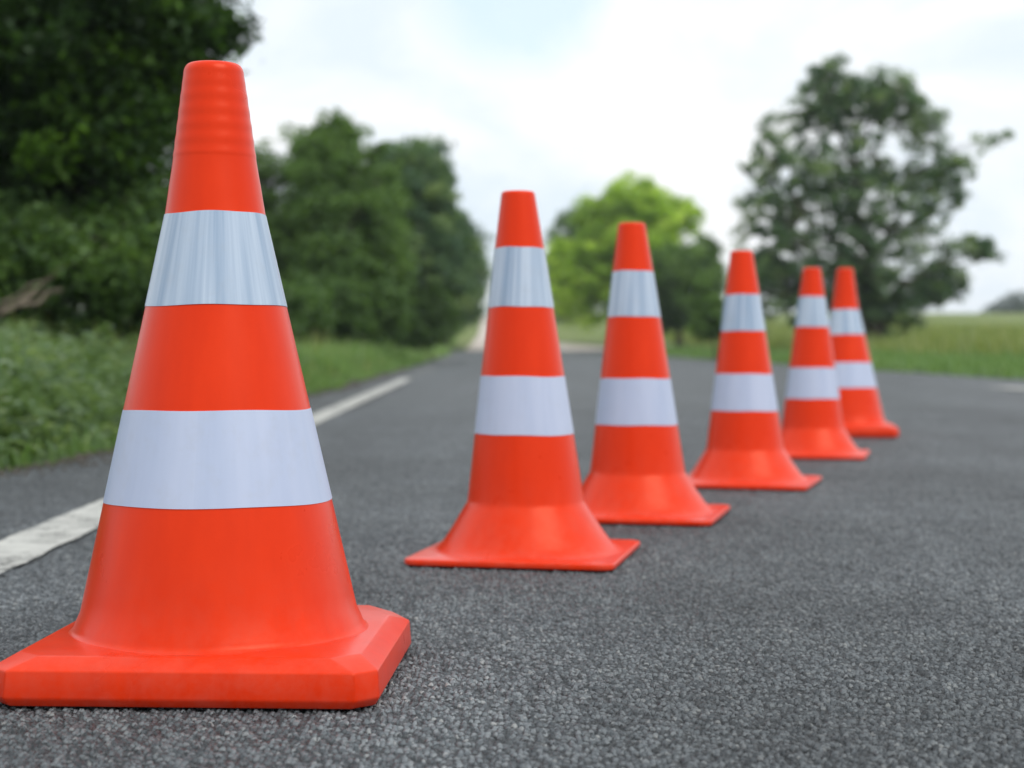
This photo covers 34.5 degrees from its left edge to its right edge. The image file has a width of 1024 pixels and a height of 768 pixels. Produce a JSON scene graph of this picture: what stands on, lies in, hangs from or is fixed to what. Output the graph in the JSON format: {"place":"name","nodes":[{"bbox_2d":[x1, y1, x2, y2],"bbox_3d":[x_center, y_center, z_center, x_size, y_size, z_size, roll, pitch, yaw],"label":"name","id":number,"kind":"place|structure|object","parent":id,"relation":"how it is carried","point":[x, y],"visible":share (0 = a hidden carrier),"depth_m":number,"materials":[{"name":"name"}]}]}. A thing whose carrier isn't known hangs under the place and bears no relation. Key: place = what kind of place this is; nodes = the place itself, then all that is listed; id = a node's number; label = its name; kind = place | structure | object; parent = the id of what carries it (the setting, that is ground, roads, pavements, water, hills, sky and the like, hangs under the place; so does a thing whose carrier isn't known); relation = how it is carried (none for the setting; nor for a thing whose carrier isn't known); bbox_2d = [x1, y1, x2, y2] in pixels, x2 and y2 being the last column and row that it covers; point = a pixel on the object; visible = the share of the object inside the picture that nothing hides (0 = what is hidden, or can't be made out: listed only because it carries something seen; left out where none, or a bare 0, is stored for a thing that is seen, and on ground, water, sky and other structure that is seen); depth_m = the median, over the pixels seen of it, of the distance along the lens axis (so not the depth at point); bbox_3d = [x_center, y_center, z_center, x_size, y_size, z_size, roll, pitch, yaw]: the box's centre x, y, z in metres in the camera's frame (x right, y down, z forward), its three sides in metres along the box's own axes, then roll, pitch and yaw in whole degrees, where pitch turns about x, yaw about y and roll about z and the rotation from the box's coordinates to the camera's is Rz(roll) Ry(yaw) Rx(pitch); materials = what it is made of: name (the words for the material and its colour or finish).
{"place":"outdoors","nodes":[
{"label":"outdoors","id":0,"kind":"place"},
{"bbox_2d":[371,333,458,360],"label":"verge grass","id":1,"kind":"structure","parent":0,"point":[441,350],"depth_m":53.27,"materials":[{"name":"green plant"}]},
{"bbox_2d":[0,350,1023,767],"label":"road","id":2,"kind":"structure","parent":0,"point":[868,612],"depth_m":2.49,"materials":[{"name":"grey asphalt"}]},
{"bbox_2d":[0,60,410,708],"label":"traffic cone","id":3,"kind":"object","parent":2,"relation":"on","point":[218,574],"visible":1,"depth_m":1.93,"materials":[{"name":"orange plastic"}]},
{"bbox_2d":[0,378,412,572],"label":"edge line","id":4,"kind":"object","parent":2,"relation":"on","point":[21,545],"visible":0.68,"depth_m":3.57,"materials":[{"name":"white paint"}]},
{"bbox_2d":[0,368,414,478],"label":"roadside grit","id":5,"kind":"object","parent":2,"relation":"on","point":[80,457],"visible":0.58,"depth_m":5.87,"materials":[{"name":"gravel"}]},
{"bbox_2d":[404,190,639,570],"bbox_3d":[0.029,-0.020,3.155,0.390,0.696,0.390,0,1,12],"label":"traffic cone","id":6,"kind":"object","parent":2,"relation":"on","point":[526,507],"visible":1,"depth_m":3.08,"materials":[{"name":"orange plastic"}]},
{"bbox_2d":[582,222,729,525],"bbox_3d":[0.299,-0.034,3.895,0.394,0.690,0.394,0,1,14],"label":"traffic cone","id":7,"kind":"object","parent":2,"relation":"on","point":[637,474],"visible":0.97,"depth_m":3.82,"materials":[{"name":"orange plastic"}]},
{"bbox_2d":[687,250,821,490],"bbox_3d":[0.681,-0.049,4.800,0.400,0.676,0.400,0,1,17],"label":"traffic cone","id":8,"kind":"object","parent":2,"relation":"on","point":[745,449],"visible":0.99,"depth_m":4.73,"materials":[{"name":"orange plastic"}]},
{"bbox_2d":[781,267,869,459],"bbox_3d":[1.098,-0.081,6.020,0.394,0.684,0.394,0,1,15],"label":"traffic cone","id":9,"kind":"object","parent":2,"relation":"on","point":[812,426],"visible":0.95,"depth_m":5.95,"materials":[{"name":"orange plastic"}]},
{"bbox_2d":[829,268,898,437],"bbox_3d":[1.497,-0.145,7.399,0.442,0.747,0.426,0,1,9],"label":"traffic cone","id":10,"kind":"object","parent":2,"relation":"on","point":[861,411],"visible":0.84,"depth_m":7.30,"materials":[{"name":"orange plastic"}]},
{"bbox_2d":[992,387,1023,389],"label":"lane line","id":11,"kind":"object","parent":2,"relation":"on","point":[1018,388],"visible":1,"depth_m":15.51,"materials":[{"name":"white paint"}]},
{"bbox_2d":[33,313,1023,466],"bbox_3d":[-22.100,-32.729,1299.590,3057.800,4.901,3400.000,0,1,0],"label":"ground","id":12,"kind":"structure","parent":0,"point":[570,335],"depth_m":110.69,"materials":[{"name":"green plant"}]},
{"bbox_2d":[0,284,137,348],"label":"undergrowth","id":13,"kind":"object","parent":12,"relation":"on","point":[107,328],"visible":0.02,"depth_m":15.01,"materials":[{"name":"green plant"}]},
{"bbox_2d":[0,253,92,316],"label":"fallen branch","id":14,"kind":"object","parent":13,"relation":"on","point":[21,302],"visible":0.89,"depth_m":11.15,"materials":[{"name":"brown wood"}]},
{"bbox_2d":[0,0,265,311],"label":"dense tree","id":15,"kind":"object","parent":12,"relation":"on","point":[89,95],"visible":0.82,"depth_m":12.17,"materials":[{"name":"green plant"}]},
{"bbox_2d":[0,164,282,351],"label":"understorey bush","id":16,"kind":"object","parent":12,"relation":"on","point":[105,282],"visible":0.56,"depth_m":11.69,"materials":[{"name":"green plant"}]},
{"bbox_2d":[0,311,307,471],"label":"leafy weeds","id":17,"kind":"object","parent":12,"relation":"on","point":[36,425],"visible":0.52,"depth_m":6.74,"materials":[{"name":"green plant"}]},
{"bbox_2d":[0,297,395,434],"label":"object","id":18,"kind":"object","parent":12,"relation":"on","point":[295,333],"visible":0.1,"depth_m":17.79,"materials":[{"name":"green plant"}]},
{"bbox_2d":[0,321,427,471],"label":"verge grass","id":19,"kind":"structure","parent":12,"relation":"on","point":[346,373],"depth_m":15.96,"materials":[{"name":"green plant"}]},
{"bbox_2d":[165,106,430,332],"bbox_3d":[-4.756,-3.174,36.367,7.053,5.562,4.734,1,2,33],"label":"bushy tree","id":20,"kind":"object","parent":12,"relation":"on","point":[337,208],"visible":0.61,"depth_m":34.80,"materials":[{"name":"green plant"}]},
{"bbox_2d":[281,276,354,345],"bbox_3d":[-4.659,-1.311,30.245,2.563,1.923,3.543,-1,2,-42],"label":"thicket","id":21,"kind":"object","parent":12,"relation":"on","point":[307,311],"visible":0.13,"depth_m":29.71,"materials":[{"name":"green plant"}]},
{"bbox_2d":[285,267,417,352],"bbox_3d":[-3.612,-1.316,33.197,3.173,2.077,2.445,1,2,37],"label":"thicket","id":22,"kind":"object","parent":12,"relation":"on","point":[363,315],"visible":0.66,"depth_m":32.70,"materials":[{"name":"green plant"}]},
{"bbox_2d":[364,131,487,349],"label":"roadside tree","id":23,"kind":"object","parent":12,"relation":"on","point":[431,214],"visible":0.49,"depth_m":45.72,"materials":[{"name":"green plant"}]},
{"bbox_2d":[381,274,475,356],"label":"thicket","id":24,"kind":"object","parent":12,"relation":"on","point":[439,312],"visible":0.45,"depth_m":44.59,"materials":[{"name":"green plant"}]},
{"bbox_2d":[430,205,495,347],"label":"roadside tree","id":25,"kind":"object","parent":12,"relation":"on","point":[474,315],"visible":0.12,"depth_m":77.37,"materials":[{"name":"green plant"}]},
{"bbox_2d":[543,204,581,322],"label":"background tree","id":26,"kind":"object","parent":12,"relation":"on","point":[562,219],"visible":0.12,"depth_m":118.99,"materials":[{"name":"green plant"}]},
{"bbox_2d":[545,162,707,333],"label":"lime green tree","id":27,"kind":"object","parent":12,"relation":"on","point":[581,265],"visible":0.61,"depth_m":82.57,"materials":[{"name":"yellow plant"}]},
{"bbox_2d":[600,230,727,346],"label":"dark bush tree","id":28,"kind":"object","parent":12,"relation":"on","point":[677,270],"visible":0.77,"depth_m":72.71,"materials":[{"name":"green plant"}]},
{"bbox_2d":[684,274,723,359],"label":"shrub","id":29,"kind":"object","parent":12,"relation":"on","point":[706,320],"visible":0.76,"depth_m":45.93,"materials":[{"name":"green plant"}]},
{"bbox_2d":[664,317,1023,355],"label":"meadow","id":30,"kind":"structure","parent":12,"relation":"on","point":[981,337],"depth_m":43.08,"materials":[{"name":"green plant"}]},
{"bbox_2d":[726,51,1015,341],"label":"broad tree","id":31,"kind":"object","parent":12,"relation":"on","point":[874,281],"visible":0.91,"depth_m":53.35,"materials":[{"name":"green plant"}]},
{"bbox_2d":[979,290,1023,312],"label":"wood","id":32,"kind":"object","parent":12,"relation":"on","point":[1016,304],"visible":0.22,"depth_m":331.90,"materials":[{"name":"green plant"}]},
{"bbox_2d":[466,316,603,349],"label":"gravel road","id":33,"kind":"structure","parent":0,"point":[478,343],"depth_m":82.57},
{"bbox_2d":[81,0,1023,315],"label":"sky","id":34,"kind":"structure","parent":0,"point":[551,99],"materials":[{"name":"white"}]},
{"bbox_2d":[665,344,1023,378],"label":"verge grass","id":35,"kind":"structure","parent":0,"point":[1005,365],"depth_m":27.56,"materials":[{"name":"green plant"}]}
]}

